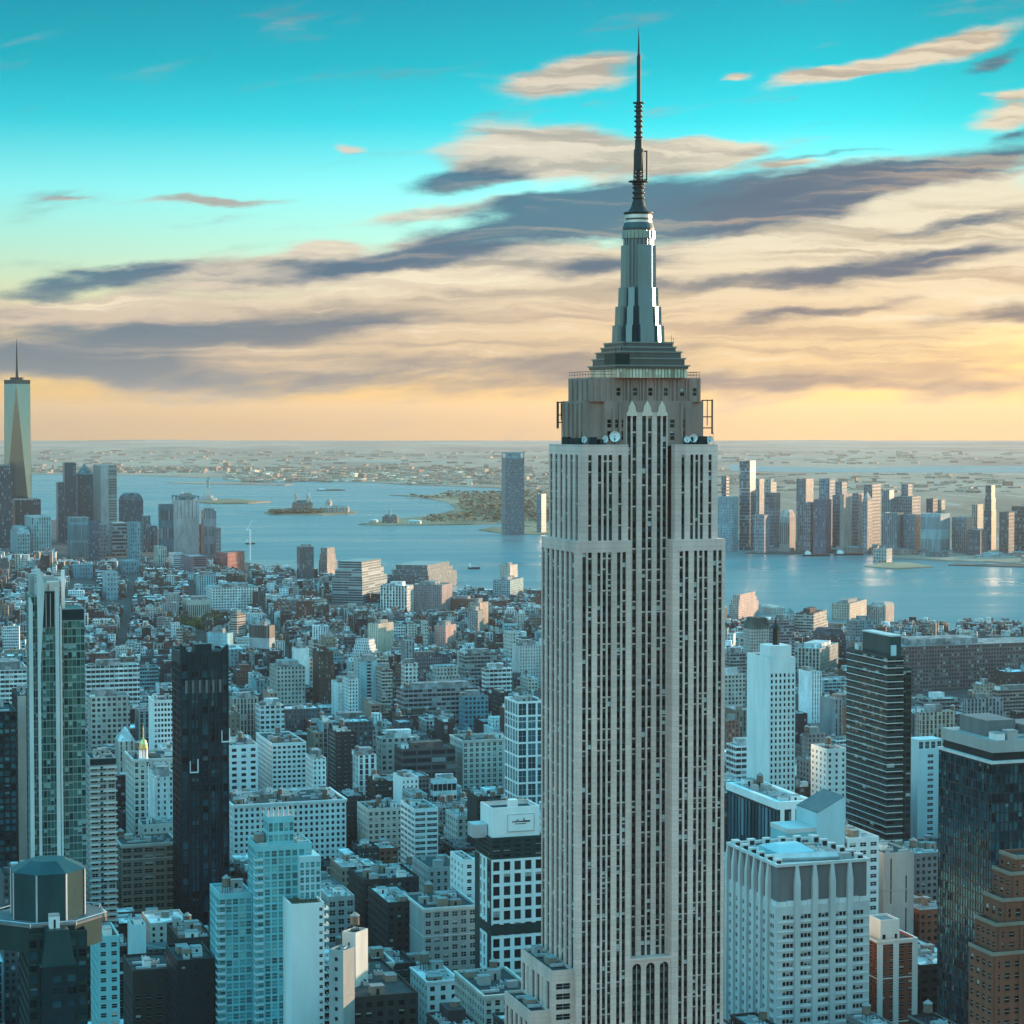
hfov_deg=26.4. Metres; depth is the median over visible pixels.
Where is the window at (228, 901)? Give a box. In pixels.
[226,899,231,904]
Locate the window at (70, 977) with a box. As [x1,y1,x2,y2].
[68,974,75,980]
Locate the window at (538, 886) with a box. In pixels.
[536,884,540,892]
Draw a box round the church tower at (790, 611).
[784,607,794,619]
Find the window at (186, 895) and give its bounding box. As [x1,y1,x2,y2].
[183,893,188,898]
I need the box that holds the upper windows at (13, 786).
[0,715,16,865]
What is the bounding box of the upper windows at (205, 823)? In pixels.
[173,663,227,924]
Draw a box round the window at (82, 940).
[79,937,85,944]
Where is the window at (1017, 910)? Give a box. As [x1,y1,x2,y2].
[1016,908,1019,915]
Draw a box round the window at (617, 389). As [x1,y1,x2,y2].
[616,388,619,395]
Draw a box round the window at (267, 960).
[265,958,269,963]
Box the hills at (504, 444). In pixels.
[0,443,1023,445]
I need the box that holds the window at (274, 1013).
[272,1011,276,1016]
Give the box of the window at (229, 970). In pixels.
[227,968,231,973]
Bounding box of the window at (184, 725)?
[182,722,187,727]
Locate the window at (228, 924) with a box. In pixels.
[226,922,231,927]
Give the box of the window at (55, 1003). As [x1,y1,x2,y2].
[53,1001,60,1007]
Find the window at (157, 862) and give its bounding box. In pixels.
[156,861,163,864]
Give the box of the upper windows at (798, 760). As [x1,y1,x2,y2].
[798,760,810,783]
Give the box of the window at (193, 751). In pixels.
[192,750,197,755]
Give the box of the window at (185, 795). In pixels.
[183,793,187,798]
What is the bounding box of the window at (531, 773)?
[528,770,535,781]
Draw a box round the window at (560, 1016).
[556,1013,569,1019]
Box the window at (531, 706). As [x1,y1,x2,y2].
[528,703,535,714]
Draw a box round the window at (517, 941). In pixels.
[514,937,520,945]
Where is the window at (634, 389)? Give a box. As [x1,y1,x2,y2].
[633,388,636,395]
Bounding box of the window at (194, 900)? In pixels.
[193,899,198,904]
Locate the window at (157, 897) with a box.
[156,896,163,899]
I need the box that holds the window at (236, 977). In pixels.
[233,975,238,980]
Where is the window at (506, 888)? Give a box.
[504,886,509,894]
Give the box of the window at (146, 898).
[145,897,152,900]
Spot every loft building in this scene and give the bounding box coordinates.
[0,558,9,573]
[0,600,8,620]
[0,649,26,666]
[0,658,26,704]
[3,626,19,649]
[42,548,52,567]
[51,569,60,576]
[85,650,112,663]
[85,658,139,723]
[86,606,104,624]
[87,687,129,750]
[87,900,92,1018]
[88,1016,123,1023]
[91,744,114,755]
[93,618,110,624]
[95,561,106,570]
[98,619,116,639]
[107,602,120,621]
[116,833,172,910]
[117,907,161,940]
[120,957,122,1015]
[126,634,141,640]
[126,642,134,647]
[131,606,144,612]
[132,909,173,917]
[134,581,149,593]
[138,816,172,835]
[139,616,153,625]
[139,664,158,688]
[140,649,161,663]
[142,909,182,942]
[145,599,159,604]
[145,602,162,615]
[146,942,166,952]
[148,693,171,749]
[148,763,172,818]
[152,573,163,586]
[153,638,163,649]
[157,612,170,633]
[157,740,171,749]
[158,586,173,593]
[161,598,177,614]
[165,592,178,613]
[167,917,209,950]
[172,639,189,646]
[182,629,194,641]
[216,576,230,583]
[221,566,234,575]
[226,570,238,581]
[228,644,245,666]
[229,691,258,739]
[246,607,262,620]
[251,676,268,700]
[252,567,265,578]
[265,590,281,606]
[269,659,304,704]
[273,597,290,612]
[284,703,319,731]
[286,626,301,644]
[288,625,307,640]
[291,730,306,748]
[296,595,313,620]
[301,586,317,597]
[305,711,334,730]
[312,624,327,643]
[314,703,330,715]
[321,885,354,946]
[324,935,341,961]
[330,716,372,752]
[344,603,355,620]
[348,863,418,927]
[350,855,378,865]
[352,745,375,800]
[353,606,367,630]
[355,651,388,677]
[357,794,400,862]
[368,884,409,952]
[368,946,394,967]
[376,728,419,773]
[378,656,395,672]
[379,769,428,800]
[390,606,404,615]
[392,707,430,730]
[393,613,408,622]
[393,620,404,637]
[394,739,454,778]
[396,680,478,725]
[401,658,417,684]
[403,880,474,972]
[412,854,449,891]
[415,646,428,650]
[415,651,441,669]
[418,707,440,733]
[419,669,431,680]
[427,728,457,739]
[430,664,459,680]
[430,773,456,801]
[445,804,466,839]
[447,617,459,625]
[449,729,504,789]
[450,850,474,901]
[453,958,520,1023]
[455,635,467,651]
[458,611,466,620]
[459,648,497,678]
[459,689,487,732]
[462,643,474,649]
[468,630,484,642]
[474,717,487,732]
[482,662,511,694]
[484,636,502,649]
[488,785,503,800]
[492,595,506,606]
[492,1012,504,1023]
[493,610,504,618]
[498,654,511,666]
[502,619,518,632]
[508,691,533,695]
[510,603,520,612]
[512,639,540,686]
[512,671,520,690]
[725,667,744,706]
[725,714,739,748]
[726,737,746,778]
[796,755,810,784]
[822,667,837,676]
[822,676,846,693]
[830,734,845,747]
[838,657,846,668]
[892,837,937,901]
[898,618,912,627]
[911,708,916,732]
[913,892,937,944]
[915,691,959,709]
[917,937,936,1013]
[923,621,938,634]
[950,704,961,726]
[963,622,982,626]
[982,620,998,628]
[986,630,1001,636]
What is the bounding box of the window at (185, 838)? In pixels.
[183,836,187,841]
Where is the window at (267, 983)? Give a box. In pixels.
[265,981,269,986]
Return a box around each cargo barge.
[317,488,344,490]
[803,551,829,555]
[835,550,863,554]
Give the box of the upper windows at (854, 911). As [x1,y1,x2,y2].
[730,893,862,1019]
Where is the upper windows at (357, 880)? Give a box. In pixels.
[357,880,363,925]
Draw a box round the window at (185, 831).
[183,829,187,834]
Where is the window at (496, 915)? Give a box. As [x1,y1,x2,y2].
[493,911,499,920]
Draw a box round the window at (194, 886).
[193,885,198,890]
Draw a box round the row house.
[164,673,170,682]
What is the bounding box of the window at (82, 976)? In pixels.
[79,973,85,979]
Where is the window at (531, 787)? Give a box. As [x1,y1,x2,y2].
[528,784,535,794]
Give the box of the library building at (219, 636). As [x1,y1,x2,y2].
[208,628,232,645]
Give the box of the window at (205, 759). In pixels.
[203,757,207,762]
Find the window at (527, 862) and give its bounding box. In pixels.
[525,860,530,868]
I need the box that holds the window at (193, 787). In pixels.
[192,785,198,791]
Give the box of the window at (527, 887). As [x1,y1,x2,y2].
[525,884,530,893]
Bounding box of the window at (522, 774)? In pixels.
[519,771,525,781]
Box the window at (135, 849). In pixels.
[134,848,141,851]
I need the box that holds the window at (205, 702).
[203,700,207,705]
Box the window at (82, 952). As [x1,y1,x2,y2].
[79,949,85,955]
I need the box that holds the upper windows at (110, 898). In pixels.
[110,898,115,928]
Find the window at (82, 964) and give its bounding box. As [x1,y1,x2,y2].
[79,961,85,967]
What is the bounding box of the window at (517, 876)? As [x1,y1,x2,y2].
[514,873,520,881]
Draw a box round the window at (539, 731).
[538,730,540,740]
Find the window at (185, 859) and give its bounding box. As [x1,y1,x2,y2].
[183,857,188,862]
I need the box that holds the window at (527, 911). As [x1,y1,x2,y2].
[525,909,530,917]
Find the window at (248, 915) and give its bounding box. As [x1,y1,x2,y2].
[246,913,250,918]
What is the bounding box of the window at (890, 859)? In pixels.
[890,859,891,903]
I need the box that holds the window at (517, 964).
[514,960,520,968]
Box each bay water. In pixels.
[354,461,409,461]
[718,458,814,458]
[730,464,1023,472]
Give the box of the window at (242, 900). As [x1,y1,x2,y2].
[240,898,244,903]
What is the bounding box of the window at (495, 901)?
[493,899,498,907]
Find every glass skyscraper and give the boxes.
[4,340,31,497]
[502,452,523,534]
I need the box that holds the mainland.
[0,440,1023,563]
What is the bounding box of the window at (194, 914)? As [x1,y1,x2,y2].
[193,913,198,918]
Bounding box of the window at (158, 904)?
[156,903,163,906]
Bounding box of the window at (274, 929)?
[272,927,276,932]
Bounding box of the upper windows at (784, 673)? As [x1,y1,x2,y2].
[783,673,793,789]
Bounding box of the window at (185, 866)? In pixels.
[183,864,188,869]
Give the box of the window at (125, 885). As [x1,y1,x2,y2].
[123,884,130,887]
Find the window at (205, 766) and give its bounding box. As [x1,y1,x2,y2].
[203,764,207,769]
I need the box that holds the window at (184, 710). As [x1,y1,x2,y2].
[182,708,187,713]
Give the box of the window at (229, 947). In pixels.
[227,945,231,950]
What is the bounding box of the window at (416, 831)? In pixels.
[415,830,424,832]
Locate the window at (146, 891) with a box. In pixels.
[145,890,152,893]
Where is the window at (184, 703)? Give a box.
[182,700,187,706]
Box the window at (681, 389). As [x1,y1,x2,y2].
[680,388,683,395]
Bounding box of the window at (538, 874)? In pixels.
[536,871,540,880]
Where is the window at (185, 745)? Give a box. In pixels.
[183,743,187,748]
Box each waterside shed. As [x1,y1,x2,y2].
[795,548,803,551]
[836,545,849,553]
[846,546,870,553]
[860,544,880,550]
[892,548,917,554]
[925,550,947,556]
[944,550,952,555]
[953,551,966,554]
[973,555,994,558]
[982,552,1001,556]
[999,553,1016,556]
[1012,551,1023,556]
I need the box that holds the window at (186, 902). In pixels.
[184,900,188,905]
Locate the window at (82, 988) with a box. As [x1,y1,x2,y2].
[79,984,85,991]
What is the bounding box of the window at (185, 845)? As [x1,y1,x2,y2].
[183,843,188,848]
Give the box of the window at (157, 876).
[156,875,163,878]
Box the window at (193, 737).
[192,736,197,741]
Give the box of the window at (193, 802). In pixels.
[192,800,198,805]
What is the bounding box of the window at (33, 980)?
[30,976,36,983]
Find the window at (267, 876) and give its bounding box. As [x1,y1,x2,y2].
[265,874,269,879]
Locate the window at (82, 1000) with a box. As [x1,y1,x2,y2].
[79,996,85,1003]
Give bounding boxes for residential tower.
[26,569,86,904]
[172,643,229,924]
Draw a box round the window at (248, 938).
[246,936,251,941]
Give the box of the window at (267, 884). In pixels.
[265,882,269,887]
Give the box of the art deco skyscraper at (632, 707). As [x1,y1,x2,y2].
[505,31,724,1023]
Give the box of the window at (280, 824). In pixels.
[279,823,282,830]
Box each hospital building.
[831,597,866,619]
[867,601,893,625]
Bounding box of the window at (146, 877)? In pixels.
[145,876,152,879]
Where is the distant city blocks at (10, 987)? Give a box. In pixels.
[0,551,1023,1023]
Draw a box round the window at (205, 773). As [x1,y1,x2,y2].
[203,771,207,776]
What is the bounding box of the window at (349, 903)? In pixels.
[347,900,352,905]
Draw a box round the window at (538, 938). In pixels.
[536,936,540,943]
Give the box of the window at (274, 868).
[272,866,276,871]
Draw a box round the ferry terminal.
[382,509,398,522]
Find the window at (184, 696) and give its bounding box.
[182,693,187,699]
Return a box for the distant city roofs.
[0,548,1023,1017]
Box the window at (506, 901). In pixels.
[504,898,509,906]
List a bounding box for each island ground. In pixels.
[199,499,270,503]
[264,511,356,514]
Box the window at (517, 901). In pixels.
[514,897,520,906]
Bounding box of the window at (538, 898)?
[536,896,540,904]
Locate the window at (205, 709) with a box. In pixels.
[203,707,207,712]
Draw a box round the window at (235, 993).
[233,990,238,995]
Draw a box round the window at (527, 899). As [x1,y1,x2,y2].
[525,897,530,905]
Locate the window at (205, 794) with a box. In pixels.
[203,792,207,797]
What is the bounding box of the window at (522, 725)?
[519,717,525,728]
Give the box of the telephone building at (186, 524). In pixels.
[172,495,198,553]
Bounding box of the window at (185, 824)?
[183,822,187,827]
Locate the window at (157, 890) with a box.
[156,889,163,892]
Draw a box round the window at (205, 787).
[203,785,207,790]
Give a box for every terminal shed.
[369,519,377,522]
[407,520,421,523]
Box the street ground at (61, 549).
[0,520,972,701]
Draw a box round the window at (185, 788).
[183,786,187,791]
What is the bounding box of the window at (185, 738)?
[183,736,187,741]
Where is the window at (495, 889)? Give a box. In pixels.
[493,887,498,895]
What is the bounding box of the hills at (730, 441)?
[0,440,1023,442]
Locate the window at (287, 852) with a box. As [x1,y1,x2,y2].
[285,850,289,855]
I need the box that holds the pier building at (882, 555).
[873,548,891,562]
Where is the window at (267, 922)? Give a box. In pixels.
[265,920,269,925]
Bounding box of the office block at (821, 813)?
[770,788,844,845]
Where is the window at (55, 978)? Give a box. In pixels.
[53,976,60,981]
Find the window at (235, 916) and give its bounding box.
[233,914,237,919]
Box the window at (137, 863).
[134,862,141,865]
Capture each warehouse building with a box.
[411,580,451,612]
[451,595,473,610]
[848,634,1023,690]
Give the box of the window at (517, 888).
[514,885,520,893]
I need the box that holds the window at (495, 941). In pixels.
[493,939,498,947]
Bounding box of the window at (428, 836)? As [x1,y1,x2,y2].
[427,835,436,837]
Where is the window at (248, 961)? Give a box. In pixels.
[246,959,251,964]
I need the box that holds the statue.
[199,474,216,499]
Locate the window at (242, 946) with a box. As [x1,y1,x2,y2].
[240,944,244,949]
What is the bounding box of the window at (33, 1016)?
[30,1012,36,1019]
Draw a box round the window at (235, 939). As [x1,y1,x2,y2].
[233,937,237,942]
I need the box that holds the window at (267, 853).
[265,851,269,856]
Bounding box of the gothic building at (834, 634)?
[813,627,845,657]
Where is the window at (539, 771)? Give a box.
[538,770,540,780]
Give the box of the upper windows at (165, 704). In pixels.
[161,703,171,741]
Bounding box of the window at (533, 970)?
[533,970,534,997]
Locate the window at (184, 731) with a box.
[182,729,187,734]
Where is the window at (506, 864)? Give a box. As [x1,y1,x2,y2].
[504,861,509,869]
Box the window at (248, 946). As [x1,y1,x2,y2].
[246,944,251,948]
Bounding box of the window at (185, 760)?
[183,758,187,763]
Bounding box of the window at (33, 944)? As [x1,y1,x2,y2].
[30,940,36,947]
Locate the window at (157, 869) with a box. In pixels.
[156,868,163,871]
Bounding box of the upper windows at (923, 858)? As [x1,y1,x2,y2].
[922,856,935,898]
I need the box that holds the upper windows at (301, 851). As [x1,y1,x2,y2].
[251,848,310,1023]
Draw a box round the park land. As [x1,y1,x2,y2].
[358,491,548,529]
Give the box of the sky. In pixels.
[0,0,1023,439]
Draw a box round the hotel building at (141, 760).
[124,729,172,834]
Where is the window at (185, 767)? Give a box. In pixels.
[183,765,187,770]
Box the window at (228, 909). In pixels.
[226,907,231,912]
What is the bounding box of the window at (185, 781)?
[183,779,187,784]
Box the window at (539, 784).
[538,783,540,794]
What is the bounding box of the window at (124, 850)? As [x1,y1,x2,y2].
[123,849,130,852]
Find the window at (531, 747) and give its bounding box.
[528,743,535,754]
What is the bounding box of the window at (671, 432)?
[670,431,673,439]
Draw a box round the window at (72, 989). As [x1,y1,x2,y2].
[68,987,75,993]
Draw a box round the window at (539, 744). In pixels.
[538,743,540,754]
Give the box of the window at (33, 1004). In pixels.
[30,1000,36,1007]
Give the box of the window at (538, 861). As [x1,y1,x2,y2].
[536,859,540,867]
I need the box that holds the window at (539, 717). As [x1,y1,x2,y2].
[538,716,540,727]
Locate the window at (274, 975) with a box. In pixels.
[272,973,276,978]
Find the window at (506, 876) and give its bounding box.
[504,874,509,882]
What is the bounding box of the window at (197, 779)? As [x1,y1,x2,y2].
[192,778,198,784]
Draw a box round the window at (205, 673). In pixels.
[202,671,207,676]
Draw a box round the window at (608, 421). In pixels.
[607,420,610,427]
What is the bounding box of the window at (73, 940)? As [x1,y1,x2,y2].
[71,938,75,944]
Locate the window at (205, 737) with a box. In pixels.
[203,735,207,740]
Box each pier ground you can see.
[479,527,548,534]
[745,551,812,554]
[865,562,933,568]
[948,563,1023,567]
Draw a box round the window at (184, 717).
[182,715,187,720]
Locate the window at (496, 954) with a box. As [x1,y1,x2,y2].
[493,951,499,958]
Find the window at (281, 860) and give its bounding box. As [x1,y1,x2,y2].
[279,858,283,863]
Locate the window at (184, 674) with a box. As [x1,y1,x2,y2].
[182,672,186,677]
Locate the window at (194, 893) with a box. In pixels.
[193,892,198,897]
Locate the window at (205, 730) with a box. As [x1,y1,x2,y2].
[203,728,207,733]
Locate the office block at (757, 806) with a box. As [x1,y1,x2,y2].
[726,772,807,841]
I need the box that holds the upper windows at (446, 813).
[446,813,456,839]
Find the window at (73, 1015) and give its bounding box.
[68,1012,76,1018]
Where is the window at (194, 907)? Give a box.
[193,906,198,911]
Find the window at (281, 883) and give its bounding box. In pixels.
[279,881,283,886]
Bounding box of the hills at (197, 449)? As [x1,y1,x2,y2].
[0,446,443,451]
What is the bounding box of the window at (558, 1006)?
[556,1003,569,1009]
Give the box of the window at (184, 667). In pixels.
[182,665,186,670]
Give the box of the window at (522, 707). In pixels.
[519,704,525,714]
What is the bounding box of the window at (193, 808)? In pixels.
[192,807,198,812]
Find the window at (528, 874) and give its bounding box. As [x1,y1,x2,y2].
[525,872,530,880]
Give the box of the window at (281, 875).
[279,873,283,878]
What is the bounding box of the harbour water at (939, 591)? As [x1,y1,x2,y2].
[32,474,1023,630]
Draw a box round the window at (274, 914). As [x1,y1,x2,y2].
[272,912,276,917]
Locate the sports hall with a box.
[758,604,784,614]
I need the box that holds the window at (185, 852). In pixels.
[183,850,188,855]
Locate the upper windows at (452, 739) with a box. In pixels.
[452,739,460,781]
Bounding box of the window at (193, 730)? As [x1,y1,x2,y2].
[192,729,197,734]
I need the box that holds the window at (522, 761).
[519,757,525,768]
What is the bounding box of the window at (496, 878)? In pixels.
[493,874,499,883]
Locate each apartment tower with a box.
[86,747,117,931]
[210,806,328,1023]
[319,547,336,573]
[500,562,517,577]
[721,476,728,495]
[739,460,755,549]
[755,479,763,513]
[763,477,776,513]
[779,510,794,551]
[832,495,839,547]
[840,493,851,550]
[852,492,863,545]
[862,491,871,553]
[901,484,912,495]
[938,499,944,512]
[968,848,1023,1023]
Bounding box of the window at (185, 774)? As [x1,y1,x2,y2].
[183,772,187,777]
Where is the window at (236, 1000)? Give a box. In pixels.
[233,998,238,1003]
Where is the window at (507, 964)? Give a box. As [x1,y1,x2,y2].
[504,961,509,968]
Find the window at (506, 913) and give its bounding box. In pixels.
[504,911,509,919]
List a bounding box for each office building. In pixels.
[10,525,30,553]
[25,515,50,553]
[115,726,135,774]
[123,952,165,1023]
[166,942,214,1023]
[206,582,257,610]
[229,731,257,790]
[229,785,346,860]
[249,621,274,651]
[255,697,284,741]
[256,725,305,790]
[292,642,308,684]
[324,958,417,1023]
[332,558,386,602]
[380,581,412,612]
[388,561,456,584]
[400,790,437,862]
[493,575,522,597]
[795,607,826,633]
[795,640,837,676]
[845,820,878,914]
[846,615,876,657]
[878,841,913,934]
[910,736,941,838]
[967,529,987,554]
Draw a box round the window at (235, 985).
[233,983,238,988]
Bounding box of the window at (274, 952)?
[272,950,276,955]
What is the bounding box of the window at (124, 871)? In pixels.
[123,870,130,873]
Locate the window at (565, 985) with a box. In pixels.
[556,983,569,989]
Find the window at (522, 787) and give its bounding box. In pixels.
[519,784,525,795]
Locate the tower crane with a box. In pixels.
[246,520,252,555]
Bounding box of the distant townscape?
[0,450,1023,492]
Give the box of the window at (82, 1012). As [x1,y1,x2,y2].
[79,1008,85,1015]
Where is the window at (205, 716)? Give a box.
[203,714,207,719]
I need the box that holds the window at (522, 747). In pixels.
[519,744,525,755]
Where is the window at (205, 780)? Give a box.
[203,778,207,783]
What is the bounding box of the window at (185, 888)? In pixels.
[183,885,188,891]
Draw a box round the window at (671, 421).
[670,420,673,427]
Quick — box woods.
[267,489,548,521]
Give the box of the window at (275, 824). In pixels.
[274,823,277,831]
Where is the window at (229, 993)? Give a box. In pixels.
[227,991,231,996]
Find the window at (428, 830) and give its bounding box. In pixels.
[427,829,436,831]
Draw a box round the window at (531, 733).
[528,730,535,741]
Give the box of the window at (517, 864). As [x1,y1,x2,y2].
[514,861,520,869]
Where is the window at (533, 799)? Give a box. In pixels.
[528,797,535,802]
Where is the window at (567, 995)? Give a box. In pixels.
[556,993,569,999]
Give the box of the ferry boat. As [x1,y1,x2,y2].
[468,563,479,568]
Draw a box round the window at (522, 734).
[519,730,525,741]
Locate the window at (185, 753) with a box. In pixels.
[183,750,187,756]
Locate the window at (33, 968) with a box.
[30,964,36,971]
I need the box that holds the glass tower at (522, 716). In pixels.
[504,694,540,803]
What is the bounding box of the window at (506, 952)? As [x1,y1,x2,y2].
[504,950,509,957]
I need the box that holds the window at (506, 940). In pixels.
[504,938,509,946]
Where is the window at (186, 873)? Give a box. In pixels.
[183,871,188,876]
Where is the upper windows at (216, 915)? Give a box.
[210,890,219,1023]
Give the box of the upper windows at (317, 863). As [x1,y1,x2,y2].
[316,862,319,896]
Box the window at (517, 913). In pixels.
[514,910,520,918]
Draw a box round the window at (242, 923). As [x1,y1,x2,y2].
[240,921,244,926]
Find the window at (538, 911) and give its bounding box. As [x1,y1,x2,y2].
[536,908,540,916]
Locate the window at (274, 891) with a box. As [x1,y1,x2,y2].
[272,889,276,894]
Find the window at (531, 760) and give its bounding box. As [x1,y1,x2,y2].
[528,757,535,768]
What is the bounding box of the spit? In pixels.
[168,482,293,485]
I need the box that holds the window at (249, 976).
[247,974,251,979]
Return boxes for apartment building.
[0,575,6,587]
[5,652,23,662]
[12,609,20,623]
[15,554,21,577]
[20,622,25,630]
[21,557,27,570]
[21,613,25,622]
[40,555,50,570]
[71,563,92,578]
[90,909,119,1023]
[102,570,118,600]
[108,632,114,643]
[116,645,128,657]
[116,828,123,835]
[117,647,136,662]
[118,933,127,956]
[119,559,138,573]
[127,916,145,953]
[128,625,136,631]
[130,703,139,723]
[134,703,148,750]
[140,691,148,702]
[141,635,152,648]
[142,621,150,641]
[150,586,156,595]
[154,545,165,567]
[154,607,161,627]
[156,632,164,642]
[156,682,171,692]
[160,659,171,682]
[160,686,171,695]
[164,639,171,648]
[166,570,174,583]
[169,552,183,567]
[171,622,179,635]
[176,627,181,643]
[180,610,191,619]
[181,553,206,572]
[182,595,210,618]
[182,912,209,932]
[196,571,214,595]
[216,551,244,570]
[229,705,240,736]
[230,610,245,636]
[233,663,252,685]
[237,638,248,643]
[237,660,250,667]
[238,573,244,581]
[238,651,248,661]
[246,646,254,665]
[248,616,257,632]
[248,668,261,687]
[252,659,268,676]
[253,651,259,664]
[256,577,262,586]
[263,687,276,700]
[266,642,283,667]
[267,581,274,590]
[275,634,284,655]
[279,588,287,596]
[280,610,290,633]
[292,582,298,595]
[305,685,312,703]
[305,748,325,787]
[306,726,323,755]
[308,639,318,657]
[309,657,312,684]
[313,645,332,703]
[316,715,332,786]
[319,576,324,593]
[320,633,335,648]
[321,871,339,885]
[322,602,328,624]
[324,580,328,598]
[328,647,342,668]
[328,718,355,790]
[329,945,354,1023]
[330,854,366,889]
[331,675,342,715]
[332,620,343,630]
[333,661,340,679]
[337,785,364,849]
[339,669,353,675]
[342,671,357,710]
[342,912,367,986]
[343,633,354,648]
[346,657,358,671]
[351,839,378,860]
[353,638,376,656]
[356,616,367,633]
[357,654,376,715]
[363,697,379,718]
[367,616,376,622]
[367,768,387,800]
[368,617,393,652]
[369,712,390,724]
[372,838,398,863]
[373,719,387,753]
[373,722,392,728]
[376,662,392,709]
[377,613,388,621]
[379,703,391,720]
[380,774,392,799]
[382,651,393,659]
[384,947,415,983]
[389,703,399,725]
[392,710,412,733]
[393,677,400,697]
[393,770,417,804]
[396,660,402,676]
[398,853,413,870]
[401,634,414,661]
[402,787,427,799]
[406,952,426,965]
[407,621,416,637]
[409,950,454,1023]
[412,733,429,739]
[415,634,422,645]
[421,613,427,620]
[421,620,427,645]
[427,996,477,1023]
[428,626,433,645]
[428,644,440,650]
[430,612,438,629]
[431,794,452,824]
[432,620,437,631]
[434,620,455,648]
[434,716,452,743]
[435,647,450,663]
[438,709,452,717]
[438,821,444,836]
[438,833,445,853]
[443,837,474,855]
[444,714,454,727]
[445,793,466,808]
[446,611,456,621]
[457,727,470,733]
[460,671,478,685]
[467,606,483,631]
[467,789,487,843]
[468,598,487,627]
[475,634,483,647]
[481,593,487,600]
[483,716,499,732]
[484,690,491,712]
[485,632,492,640]
[488,617,494,626]
[492,688,507,715]
[493,630,502,641]
[499,703,504,735]
[503,630,515,657]
[505,607,516,615]
[724,773,740,787]
[725,647,746,707]
[725,705,746,736]
[727,632,735,645]
[729,591,757,618]
[729,1007,774,1023]
[743,616,768,652]
[754,514,769,553]
[769,614,794,656]
[794,631,803,643]
[795,705,806,742]
[795,734,801,755]
[798,666,821,722]
[802,725,826,755]
[811,736,845,819]
[820,694,841,735]
[830,685,845,695]
[838,668,846,677]
[842,707,845,734]
[846,1002,893,1023]
[869,913,917,1023]
[877,624,886,631]
[890,624,899,632]
[908,999,955,1023]
[915,703,955,745]
[920,513,949,550]
[923,628,932,635]
[930,621,936,634]
[952,516,973,550]
[960,632,976,636]
[962,689,1002,715]
[972,504,982,528]
[973,678,995,696]
[980,625,991,636]
[992,684,1023,717]
[996,621,1007,634]
[999,511,1014,552]
[1010,710,1023,718]
[1012,505,1023,550]
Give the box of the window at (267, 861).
[265,859,269,864]
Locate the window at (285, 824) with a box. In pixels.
[284,822,287,830]
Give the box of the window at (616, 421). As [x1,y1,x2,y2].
[615,420,622,427]
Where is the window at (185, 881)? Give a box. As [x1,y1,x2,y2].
[183,879,188,884]
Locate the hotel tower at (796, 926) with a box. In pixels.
[724,834,870,1023]
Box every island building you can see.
[320,505,349,511]
[325,499,331,505]
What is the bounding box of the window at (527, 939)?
[525,936,530,944]
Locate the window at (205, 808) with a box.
[203,806,207,811]
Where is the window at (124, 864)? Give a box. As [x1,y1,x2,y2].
[123,863,130,866]
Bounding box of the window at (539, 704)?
[538,703,540,713]
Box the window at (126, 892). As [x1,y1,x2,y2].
[123,891,130,894]
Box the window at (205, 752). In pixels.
[203,749,207,755]
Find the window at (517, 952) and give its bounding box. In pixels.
[514,949,520,957]
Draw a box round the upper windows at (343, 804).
[273,803,344,858]
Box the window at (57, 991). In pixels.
[53,988,60,994]
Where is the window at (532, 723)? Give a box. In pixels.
[528,717,535,727]
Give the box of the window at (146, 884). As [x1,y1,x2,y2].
[145,883,152,886]
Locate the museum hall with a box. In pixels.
[292,492,312,508]
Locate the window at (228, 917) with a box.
[226,914,231,919]
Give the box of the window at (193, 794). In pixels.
[192,793,198,798]
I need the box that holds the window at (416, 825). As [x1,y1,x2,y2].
[415,824,424,826]
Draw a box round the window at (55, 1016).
[53,1013,61,1019]
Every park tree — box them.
[195,620,201,629]
[205,611,212,618]
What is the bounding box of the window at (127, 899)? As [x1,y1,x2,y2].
[123,898,130,902]
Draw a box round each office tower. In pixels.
[0,464,12,547]
[0,700,17,866]
[0,855,104,1023]
[12,685,28,862]
[13,498,40,525]
[56,482,64,542]
[63,462,75,539]
[67,516,88,558]
[76,463,92,520]
[88,521,98,559]
[93,464,116,533]
[99,523,106,556]
[107,522,126,555]
[119,493,142,522]
[127,521,141,560]
[141,515,151,551]
[151,526,157,551]
[158,504,173,557]
[199,524,200,553]
[201,508,215,556]
[214,528,220,556]
[297,544,313,579]
[467,798,540,976]
[537,494,545,532]
[718,496,738,551]
[746,617,794,792]
[765,492,779,547]
[796,478,813,547]
[804,502,812,551]
[813,499,831,553]
[819,478,834,544]
[835,481,846,494]
[845,629,911,842]
[864,484,880,544]
[881,490,893,547]
[883,512,903,547]
[894,496,920,513]
[902,514,920,548]
[926,498,937,512]
[937,713,1023,1023]
[984,485,995,549]
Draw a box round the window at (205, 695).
[203,693,207,698]
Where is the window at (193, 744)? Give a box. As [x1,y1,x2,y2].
[192,743,197,748]
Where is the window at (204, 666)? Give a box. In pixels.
[202,664,207,669]
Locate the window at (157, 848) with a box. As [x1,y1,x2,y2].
[156,847,163,850]
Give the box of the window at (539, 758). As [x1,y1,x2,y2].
[538,757,540,767]
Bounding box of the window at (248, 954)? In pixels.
[246,951,251,956]
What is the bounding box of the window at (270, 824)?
[269,823,272,831]
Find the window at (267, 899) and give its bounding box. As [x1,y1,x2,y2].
[265,897,269,902]
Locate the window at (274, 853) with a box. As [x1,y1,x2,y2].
[272,851,276,856]
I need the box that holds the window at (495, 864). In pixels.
[493,862,498,870]
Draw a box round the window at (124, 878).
[123,877,130,880]
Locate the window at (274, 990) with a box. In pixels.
[272,988,276,993]
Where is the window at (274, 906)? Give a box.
[272,904,276,909]
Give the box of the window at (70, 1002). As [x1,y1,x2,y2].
[68,1000,76,1005]
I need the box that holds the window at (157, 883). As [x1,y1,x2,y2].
[156,882,163,885]
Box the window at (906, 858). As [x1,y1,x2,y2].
[905,858,906,902]

